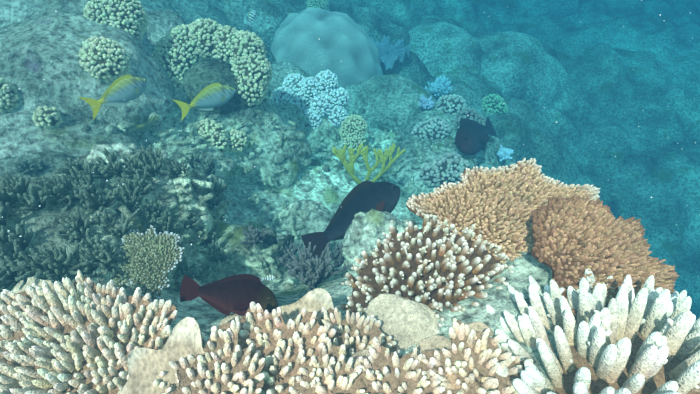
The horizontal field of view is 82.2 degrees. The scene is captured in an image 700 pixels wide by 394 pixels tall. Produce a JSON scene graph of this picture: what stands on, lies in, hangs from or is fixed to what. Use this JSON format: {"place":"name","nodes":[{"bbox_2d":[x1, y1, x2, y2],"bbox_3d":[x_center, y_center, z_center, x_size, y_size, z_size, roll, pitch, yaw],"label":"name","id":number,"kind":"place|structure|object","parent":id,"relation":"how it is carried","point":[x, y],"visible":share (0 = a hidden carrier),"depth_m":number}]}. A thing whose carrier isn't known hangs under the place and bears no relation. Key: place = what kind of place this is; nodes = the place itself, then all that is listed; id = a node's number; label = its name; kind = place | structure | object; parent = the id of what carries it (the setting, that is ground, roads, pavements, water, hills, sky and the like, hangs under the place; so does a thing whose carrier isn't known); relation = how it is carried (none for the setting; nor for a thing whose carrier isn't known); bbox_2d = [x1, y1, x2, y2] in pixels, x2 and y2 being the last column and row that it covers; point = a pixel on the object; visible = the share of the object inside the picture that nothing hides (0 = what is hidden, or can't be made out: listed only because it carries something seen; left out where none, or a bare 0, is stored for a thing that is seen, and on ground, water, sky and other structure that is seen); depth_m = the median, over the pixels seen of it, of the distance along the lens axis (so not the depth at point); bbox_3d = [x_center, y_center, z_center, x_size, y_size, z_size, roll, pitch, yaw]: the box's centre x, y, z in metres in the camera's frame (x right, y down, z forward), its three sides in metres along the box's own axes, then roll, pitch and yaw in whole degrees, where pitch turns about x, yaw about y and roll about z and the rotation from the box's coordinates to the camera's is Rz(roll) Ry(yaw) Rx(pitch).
{"place":"outdoors","nodes":[
{"label":"outdoors","id":0,"kind":"place"},
{"bbox_2d":[79,10,496,315],"bbox_3d":[-0.091,-0.269,1.887,1.804,1.392,2.070,13,57,9],"label":"reef fish","id":1,"kind":"object","parent":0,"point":[238,294],"visible":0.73,"depth_m":1.39},
{"bbox_2d":[0,0,699,393],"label":"reef ground","id":2,"kind":"structure","parent":0,"point":[622,62],"depth_m":4.15},
{"bbox_2d":[11,35,409,393],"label":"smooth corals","id":3,"kind":"object","parent":2,"relation":"on","point":[146,365],"visible":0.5,"depth_m":0.63},
{"bbox_2d":[0,0,566,291],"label":"reef boulders","id":4,"kind":"object","parent":2,"relation":"on","point":[35,49],"visible":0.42,"depth_m":1.67},
{"bbox_2d":[0,0,699,393],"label":"stony corals","id":5,"kind":"object","parent":2,"relation":"on","point":[616,306],"visible":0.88,"depth_m":0.77},
{"bbox_2d":[2,0,699,298],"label":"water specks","id":6,"kind":"object","parent":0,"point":[294,155],"visible":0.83,"depth_m":1.05}
]}

